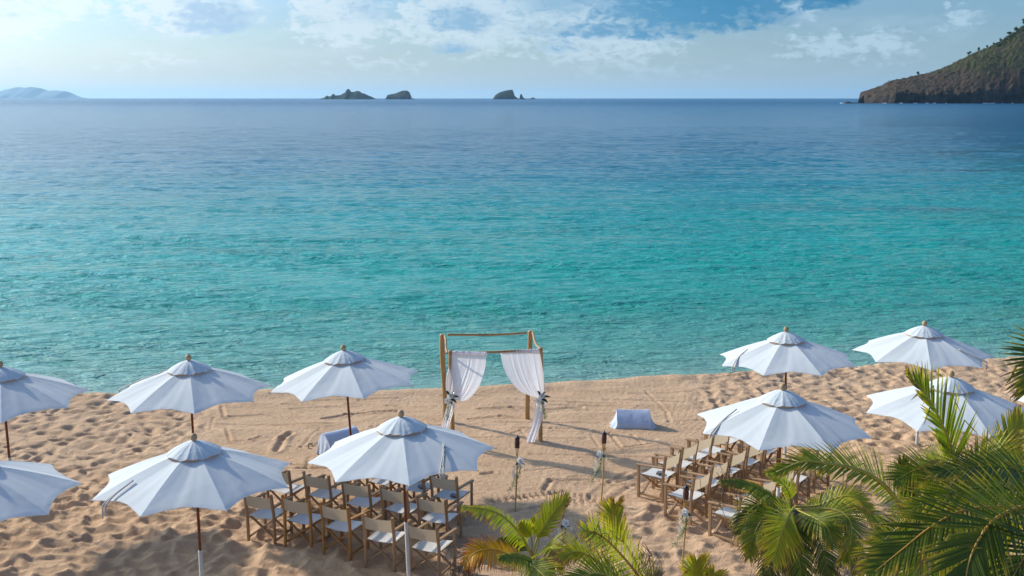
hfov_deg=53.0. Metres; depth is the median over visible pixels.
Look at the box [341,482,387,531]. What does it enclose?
directors chair
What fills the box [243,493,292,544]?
directors chair
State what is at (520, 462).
flower spray
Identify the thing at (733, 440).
directors chair
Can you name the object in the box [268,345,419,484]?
beach umbrella
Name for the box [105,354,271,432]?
beach umbrella
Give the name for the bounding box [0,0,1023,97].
sky
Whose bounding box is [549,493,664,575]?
palm tree
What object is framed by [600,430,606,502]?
bamboo torch
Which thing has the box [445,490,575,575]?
palm tree
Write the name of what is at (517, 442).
bamboo torch
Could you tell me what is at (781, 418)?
beach umbrella
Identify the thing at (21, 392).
beach umbrella
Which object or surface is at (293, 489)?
directors chair
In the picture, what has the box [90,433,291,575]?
beach umbrella
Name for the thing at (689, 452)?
directors chair
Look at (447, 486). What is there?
directors chair
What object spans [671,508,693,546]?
flower spray
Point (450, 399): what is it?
flower bouquet
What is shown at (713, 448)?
directors chair
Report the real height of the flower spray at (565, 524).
0.673 m
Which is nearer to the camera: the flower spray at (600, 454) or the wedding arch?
the flower spray at (600, 454)
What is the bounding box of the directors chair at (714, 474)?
[682,457,729,510]
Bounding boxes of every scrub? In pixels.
[874,26,1023,92]
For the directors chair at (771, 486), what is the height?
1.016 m
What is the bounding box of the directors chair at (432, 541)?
[407,521,457,575]
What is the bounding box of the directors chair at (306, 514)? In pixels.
[281,495,331,547]
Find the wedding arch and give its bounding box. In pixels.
[440,330,542,441]
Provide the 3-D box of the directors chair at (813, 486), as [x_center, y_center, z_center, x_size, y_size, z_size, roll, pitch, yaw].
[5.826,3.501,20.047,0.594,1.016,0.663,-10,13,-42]
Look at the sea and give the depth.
62.38 m
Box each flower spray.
[507,457,525,490]
[556,518,571,544]
[588,450,606,482]
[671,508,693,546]
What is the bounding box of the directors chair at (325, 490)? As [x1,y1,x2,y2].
[302,471,349,521]
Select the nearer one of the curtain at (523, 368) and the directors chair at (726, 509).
the directors chair at (726, 509)
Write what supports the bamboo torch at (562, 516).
on the sand
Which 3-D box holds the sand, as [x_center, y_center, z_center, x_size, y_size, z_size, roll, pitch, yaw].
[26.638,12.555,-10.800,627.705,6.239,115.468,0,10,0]
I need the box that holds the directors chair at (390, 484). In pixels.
[366,478,397,504]
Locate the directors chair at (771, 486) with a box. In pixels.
[728,479,776,523]
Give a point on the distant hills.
(27, 92)
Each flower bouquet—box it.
[444,391,458,420]
[536,391,549,421]
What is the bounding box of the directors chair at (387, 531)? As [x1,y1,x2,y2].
[361,512,411,571]
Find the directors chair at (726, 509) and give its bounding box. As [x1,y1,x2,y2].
[707,489,757,546]
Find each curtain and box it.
[441,351,486,427]
[500,349,544,442]
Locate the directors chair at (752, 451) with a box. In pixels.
[721,443,763,487]
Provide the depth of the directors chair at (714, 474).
18.99 m
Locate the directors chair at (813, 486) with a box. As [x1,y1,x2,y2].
[788,448,831,493]
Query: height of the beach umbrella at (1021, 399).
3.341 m
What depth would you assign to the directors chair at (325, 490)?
18.39 m
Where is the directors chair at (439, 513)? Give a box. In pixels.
[416,494,463,547]
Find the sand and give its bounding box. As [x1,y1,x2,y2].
[0,356,1023,575]
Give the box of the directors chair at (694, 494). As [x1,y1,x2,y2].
[663,469,711,525]
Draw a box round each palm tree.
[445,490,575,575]
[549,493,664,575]
[677,550,729,575]
[700,455,890,575]
[762,440,946,575]
[853,411,1023,575]
[883,362,1023,575]
[998,318,1023,401]
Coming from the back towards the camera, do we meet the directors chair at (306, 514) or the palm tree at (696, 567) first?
the directors chair at (306, 514)
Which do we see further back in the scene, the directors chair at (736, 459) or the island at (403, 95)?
the island at (403, 95)
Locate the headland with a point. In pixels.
(979, 84)
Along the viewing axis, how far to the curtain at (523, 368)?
22.21 m
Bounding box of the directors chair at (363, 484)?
[334,478,374,499]
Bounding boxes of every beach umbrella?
[0,361,91,460]
[0,461,83,521]
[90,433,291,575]
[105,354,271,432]
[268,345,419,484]
[306,410,496,575]
[695,383,873,513]
[719,327,857,457]
[851,321,996,444]
[865,371,1023,459]
[1009,396,1023,401]
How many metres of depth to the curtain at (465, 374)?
22.05 m
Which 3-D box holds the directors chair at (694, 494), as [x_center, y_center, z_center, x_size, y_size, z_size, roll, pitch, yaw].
[3.159,3.755,18.508,0.663,1.016,0.594,9,14,42]
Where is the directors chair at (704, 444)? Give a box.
[670,437,711,476]
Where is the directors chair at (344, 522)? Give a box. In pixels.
[319,501,370,560]
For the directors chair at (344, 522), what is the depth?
16.93 m
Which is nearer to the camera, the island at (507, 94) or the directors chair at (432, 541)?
the directors chair at (432, 541)
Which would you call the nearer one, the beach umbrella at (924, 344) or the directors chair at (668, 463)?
the directors chair at (668, 463)
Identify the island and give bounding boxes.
[321,89,374,98]
[385,91,412,98]
[493,90,534,98]
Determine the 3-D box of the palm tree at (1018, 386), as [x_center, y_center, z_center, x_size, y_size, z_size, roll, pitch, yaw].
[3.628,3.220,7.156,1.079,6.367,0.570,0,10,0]
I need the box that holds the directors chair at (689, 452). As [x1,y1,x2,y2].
[654,440,698,488]
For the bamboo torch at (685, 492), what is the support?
on the sand
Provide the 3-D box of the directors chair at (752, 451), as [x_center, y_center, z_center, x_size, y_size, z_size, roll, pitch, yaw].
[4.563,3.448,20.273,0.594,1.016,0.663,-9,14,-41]
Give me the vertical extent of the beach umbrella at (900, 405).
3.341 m
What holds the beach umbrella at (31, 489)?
on the sand
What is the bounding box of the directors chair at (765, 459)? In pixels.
[739,440,778,477]
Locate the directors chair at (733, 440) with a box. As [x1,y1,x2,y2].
[703,430,740,461]
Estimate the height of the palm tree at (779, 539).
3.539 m
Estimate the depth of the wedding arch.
23.46 m
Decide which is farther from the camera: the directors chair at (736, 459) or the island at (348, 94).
the island at (348, 94)
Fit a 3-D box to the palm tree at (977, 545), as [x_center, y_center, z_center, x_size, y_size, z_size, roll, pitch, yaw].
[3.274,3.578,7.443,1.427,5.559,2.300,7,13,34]
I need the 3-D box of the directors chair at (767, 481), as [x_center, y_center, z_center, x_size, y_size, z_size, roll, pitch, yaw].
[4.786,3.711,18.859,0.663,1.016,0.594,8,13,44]
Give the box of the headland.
[858,27,1023,102]
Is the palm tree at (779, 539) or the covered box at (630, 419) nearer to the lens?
the palm tree at (779, 539)
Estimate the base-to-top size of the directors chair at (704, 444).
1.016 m
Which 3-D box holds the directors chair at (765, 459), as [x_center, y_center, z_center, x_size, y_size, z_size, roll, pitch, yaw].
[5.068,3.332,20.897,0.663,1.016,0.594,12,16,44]
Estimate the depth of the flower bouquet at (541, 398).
22.19 m
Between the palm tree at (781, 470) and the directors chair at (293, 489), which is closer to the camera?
the palm tree at (781, 470)
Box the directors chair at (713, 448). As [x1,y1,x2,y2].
[688,434,729,473]
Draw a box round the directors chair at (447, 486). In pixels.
[429,475,473,525]
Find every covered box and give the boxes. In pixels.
[316,426,359,454]
[609,409,656,429]
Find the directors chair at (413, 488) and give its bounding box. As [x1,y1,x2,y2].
[397,474,439,516]
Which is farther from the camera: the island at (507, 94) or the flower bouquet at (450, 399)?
the island at (507, 94)
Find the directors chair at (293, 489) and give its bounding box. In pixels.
[266,470,310,514]
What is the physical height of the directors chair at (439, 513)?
1.016 m
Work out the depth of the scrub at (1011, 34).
1644.94 m
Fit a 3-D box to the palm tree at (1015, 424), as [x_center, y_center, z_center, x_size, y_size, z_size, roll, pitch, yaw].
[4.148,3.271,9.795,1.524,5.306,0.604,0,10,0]
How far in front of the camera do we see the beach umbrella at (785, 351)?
20.91 m
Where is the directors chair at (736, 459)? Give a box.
[701,446,747,494]
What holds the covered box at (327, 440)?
on the sand
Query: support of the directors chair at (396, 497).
on the sand
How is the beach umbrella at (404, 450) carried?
on the sand
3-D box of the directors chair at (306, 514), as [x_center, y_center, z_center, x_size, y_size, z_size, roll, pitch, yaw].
[-3.498,3.952,17.465,0.594,1.016,0.663,5,10,23]
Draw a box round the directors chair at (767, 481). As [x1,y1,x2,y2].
[748,469,794,514]
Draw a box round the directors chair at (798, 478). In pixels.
[768,453,814,504]
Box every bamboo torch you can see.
[514,434,519,511]
[559,498,563,573]
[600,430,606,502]
[682,484,688,566]
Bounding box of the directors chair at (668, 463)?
[636,449,681,503]
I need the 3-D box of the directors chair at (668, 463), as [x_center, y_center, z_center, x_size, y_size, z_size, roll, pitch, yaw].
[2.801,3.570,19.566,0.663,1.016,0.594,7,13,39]
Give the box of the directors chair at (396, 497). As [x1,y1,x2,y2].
[379,484,427,529]
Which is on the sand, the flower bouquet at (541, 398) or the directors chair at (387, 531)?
the directors chair at (387, 531)
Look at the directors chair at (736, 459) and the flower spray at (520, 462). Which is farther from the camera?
the directors chair at (736, 459)
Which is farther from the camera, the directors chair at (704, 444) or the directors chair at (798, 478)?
the directors chair at (704, 444)
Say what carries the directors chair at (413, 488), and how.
on the sand
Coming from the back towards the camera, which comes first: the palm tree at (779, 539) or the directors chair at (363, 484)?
the directors chair at (363, 484)
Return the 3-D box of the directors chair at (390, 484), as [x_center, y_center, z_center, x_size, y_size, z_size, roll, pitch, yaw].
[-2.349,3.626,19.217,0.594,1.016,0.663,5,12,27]
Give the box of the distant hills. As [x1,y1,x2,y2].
[0,87,82,97]
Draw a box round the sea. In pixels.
[0,98,1023,392]

